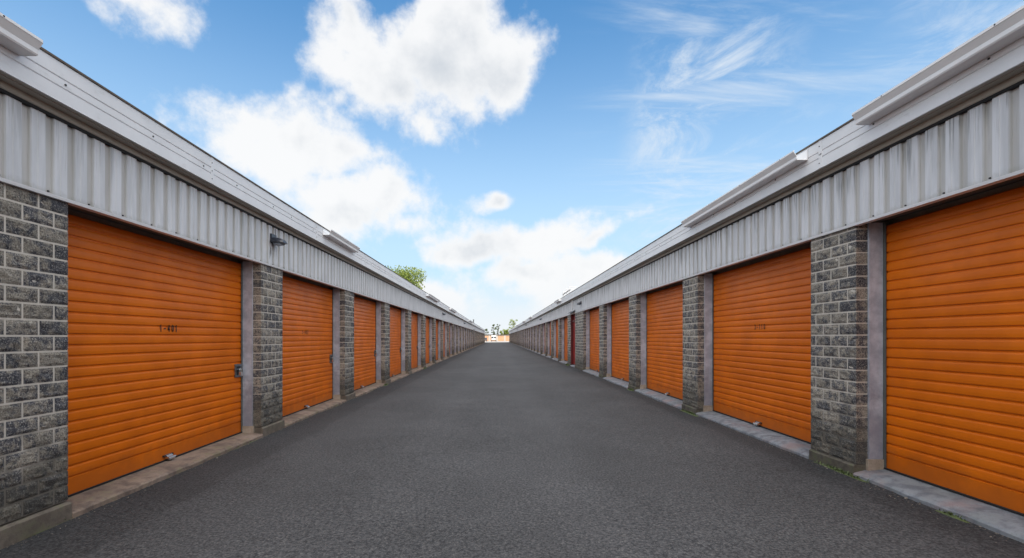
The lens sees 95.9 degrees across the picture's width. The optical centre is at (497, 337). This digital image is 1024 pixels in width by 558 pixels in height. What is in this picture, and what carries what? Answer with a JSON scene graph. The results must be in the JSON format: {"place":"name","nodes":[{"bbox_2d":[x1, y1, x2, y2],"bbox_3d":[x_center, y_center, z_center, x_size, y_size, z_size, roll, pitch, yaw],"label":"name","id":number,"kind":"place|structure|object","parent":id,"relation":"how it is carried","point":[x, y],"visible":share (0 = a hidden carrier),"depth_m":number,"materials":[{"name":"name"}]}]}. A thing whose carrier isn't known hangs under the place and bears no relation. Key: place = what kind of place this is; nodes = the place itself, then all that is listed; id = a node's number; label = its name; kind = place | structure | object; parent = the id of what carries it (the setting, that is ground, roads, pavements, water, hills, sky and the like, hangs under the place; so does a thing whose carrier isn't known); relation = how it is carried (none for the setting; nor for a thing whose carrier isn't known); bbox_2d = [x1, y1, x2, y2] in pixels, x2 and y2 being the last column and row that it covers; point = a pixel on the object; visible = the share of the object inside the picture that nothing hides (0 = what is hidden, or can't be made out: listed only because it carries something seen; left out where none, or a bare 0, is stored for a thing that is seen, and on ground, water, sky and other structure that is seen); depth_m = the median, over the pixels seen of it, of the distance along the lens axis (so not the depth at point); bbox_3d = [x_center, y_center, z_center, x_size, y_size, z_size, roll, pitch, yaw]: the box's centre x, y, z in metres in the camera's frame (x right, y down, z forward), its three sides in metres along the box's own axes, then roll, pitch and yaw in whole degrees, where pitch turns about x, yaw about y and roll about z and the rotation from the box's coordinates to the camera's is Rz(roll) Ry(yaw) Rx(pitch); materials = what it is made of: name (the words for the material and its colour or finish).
{"place":"outdoors","nodes":[
{"label":"outdoors","id":0,"kind":"place"},
{"bbox_2d":[0,342,1023,557],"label":"road","id":1,"kind":"structure","parent":0,"point":[497,450],"depth_m":4.20,"materials":[{"name":"grey asphalt"}]},
{"bbox_2d":[680,409,698,416],"bbox_3d":[3.550,1.371,8.500,0.085,0.049,0.784,0,0,0],"label":"weed tuft","id":2,"kind":"object","parent":1,"relation":"on","point":[688,412],"visible":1,"depth_m":8.47,"materials":[{"name":"green plant"}]},
{"bbox_2d":[814,460,868,482],"bbox_3d":[3.566,1.374,4.780,0.098,0.044,0.896,0,0,0],"label":"weed tuft","id":3,"kind":"object","parent":1,"relation":"on","point":[840,470],"visible":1,"depth_m":4.75,"materials":[{"name":"green plant"}]},
{"bbox_2d":[935,509,968,522],"bbox_3d":[3.551,1.377,3.600,0.057,0.039,0.280,0,0,0],"label":"weed tuft","id":4,"kind":"object","parent":1,"relation":"on","point":[952,515],"visible":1,"depth_m":3.60,"materials":[{"name":"green plant"}]},
{"bbox_2d":[0,355,1023,552],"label":"grit","id":5,"kind":"object","parent":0,"point":[604,380],"visible":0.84,"depth_m":4.43,"materials":[{"name":"grey gravel"}]},
{"bbox_2d":[0,0,1023,333],"label":"sky","id":6,"kind":"structure","parent":0,"point":[512,154],"materials":[{"name":"blue"}]},
{"label":"ground","id":7,"kind":"structure","parent":0,"visible":0},
{"bbox_2d":[0,12,484,549],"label":"storage building","id":8,"kind":"structure","parent":7,"relation":"on","point":[168,308],"depth_m":4.67,"materials":[{"name":"grey metal"}]},
{"bbox_2d":[67,214,242,496],"bbox_3d":[-3.655,0.150,5.155,0.090,2.424,2.990,0,0,0],"label":"rolling door","id":9,"kind":"structure","parent":8,"relation":"in","point":[155,373],"depth_m":4.79,"materials":[{"name":"orange paint"}]},
{"bbox_2d":[270,233,286,245],"bbox_3d":[-3.299,-1.478,6.980,0.198,0.165,0.210,0,0,0],"label":"wall lamp","id":10,"kind":"object","parent":8,"relation":"attached to","point":[275,240],"visible":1,"depth_m":6.91,"materials":[{"name":"grey metal"}]},
{"bbox_2d":[282,276,333,416],"bbox_3d":[-3.655,0.150,8.815,0.090,2.424,2.990,0,0,0],"label":"rolling door","id":11,"kind":"structure","parent":8,"relation":"in","point":[307,359],"depth_m":8.86,"materials":[{"name":"orange paint"}]},
{"bbox_2d":[354,297,376,390],"bbox_3d":[-3.655,0.150,12.475,0.090,2.424,2.990,0,0,0],"label":"rolling door","id":12,"kind":"structure","parent":8,"relation":"in","point":[365,354],"depth_m":12.77,"materials":[{"name":"orange paint"}]},
{"bbox_2d":[390,307,401,376],"bbox_3d":[-3.655,0.150,16.135,0.090,2.424,2.990,0,0,0],"label":"rolling door","id":13,"kind":"structure","parent":8,"relation":"in","point":[395,314],"depth_m":16.67,"materials":[{"name":"orange paint"}]},
{"bbox_2d":[411,313,417,369],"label":"rolling door","id":14,"kind":"structure","parent":8,"relation":"in","point":[414,325],"depth_m":20.49,"materials":[{"name":"orange paint"}]},
{"bbox_2d":[426,317,429,363],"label":"rolling door","id":15,"kind":"structure","parent":8,"relation":"in","point":[427,319],"depth_m":24.32,"materials":[{"name":"orange paint"}]},
{"bbox_2d":[436,320,437,359],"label":"rolling door","id":16,"kind":"structure","parent":8,"relation":"in","point":[436,320],"depth_m":28.21,"materials":[{"name":"orange paint"}]},
{"bbox_2d":[443,322,444,356],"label":"rolling door","id":17,"kind":"structure","parent":8,"relation":"in","point":[443,322],"depth_m":32.17,"materials":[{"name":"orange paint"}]},
{"bbox_2d":[387,265,426,288],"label":"broadleaf tree","id":18,"kind":"object","parent":7,"relation":"on","point":[406,275],"visible":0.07,"depth_m":102.13,"materials":[{"name":"green plant"}]},
{"bbox_2d":[509,5,1023,542],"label":"storage building","id":19,"kind":"structure","parent":7,"relation":"on","point":[849,295],"depth_m":4.61,"materials":[{"name":"grey metal"}]},
{"bbox_2d":[550,322,550,355],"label":"rolling door","id":20,"kind":"structure","parent":19,"relation":"in","point":[550,322],"depth_m":33.46,"materials":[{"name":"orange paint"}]},
{"bbox_2d":[556,320,557,357],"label":"rolling door","id":21,"kind":"structure","parent":19,"relation":"in","point":[557,320],"depth_m":29.68,"materials":[{"name":"orange paint"}]},
{"bbox_2d":[564,318,567,361],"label":"rolling door","id":22,"kind":"structure","parent":19,"relation":"in","point":[565,319],"depth_m":26.10,"materials":[{"name":"orange paint"}]},
{"bbox_2d":[573,322,574,363],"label":"entrance door","id":23,"kind":"structure","parent":19,"relation":"in","point":[573,322],"depth_m":22.38,"materials":[{"name":"red paint"}]},
{"bbox_2d":[590,308,598,371],"bbox_3d":[3.855,0.095,17.775,0.090,2.424,2.990,0,0,0],"label":"rolling door","id":24,"kind":"structure","parent":19,"relation":"in","point":[594,314],"depth_m":18.34,"materials":[{"name":"orange paint"}]},
{"bbox_2d":[612,300,628,381],"bbox_3d":[3.855,0.095,14.115,0.090,2.424,2.990,0,0,0],"label":"rolling door","id":25,"kind":"structure","parent":19,"relation":"in","point":[620,311],"depth_m":14.47,"materials":[{"name":"orange paint"}]},
{"bbox_2d":[647,284,682,399],"bbox_3d":[3.855,0.095,10.455,0.090,2.424,2.990,0,0,0],"label":"rolling door","id":26,"kind":"structure","parent":19,"relation":"in","point":[664,307],"depth_m":10.60,"materials":[{"name":"orange paint"}]},
{"bbox_2d":[712,247,810,443],"bbox_3d":[3.855,0.095,6.795,0.090,2.424,2.990,0,0,0],"label":"rolling door","id":27,"kind":"structure","parent":19,"relation":"in","point":[762,310],"depth_m":6.63,"materials":[{"name":"orange paint"}]},
{"bbox_2d":[884,186,1023,515],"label":"rolling door","id":28,"kind":"structure","parent":19,"relation":"in","point":[955,274],"depth_m":3.86,"materials":[{"name":"orange paint"}]},
{"label":"yard","id":29,"kind":"structure","parent":0,"visible":0},
{"bbox_2d":[485,334,508,340],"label":"storage block","id":30,"kind":"structure","parent":29,"relation":"on","point":[502,337],"depth_m":192.12,"materials":[{"name":"beige"}]},
{"bbox_2d":[498,336,503,340],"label":"rolling door","id":31,"kind":"structure","parent":30,"relation":"in","point":[500,338],"depth_m":192.15,"materials":[{"name":"orange metal"}]},
{"bbox_2d":[508,319,517,328],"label":"broadleaf tree","id":32,"kind":"object","parent":29,"relation":"on","point":[513,323],"visible":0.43,"depth_m":199.98,"materials":[{"name":"green plant"}]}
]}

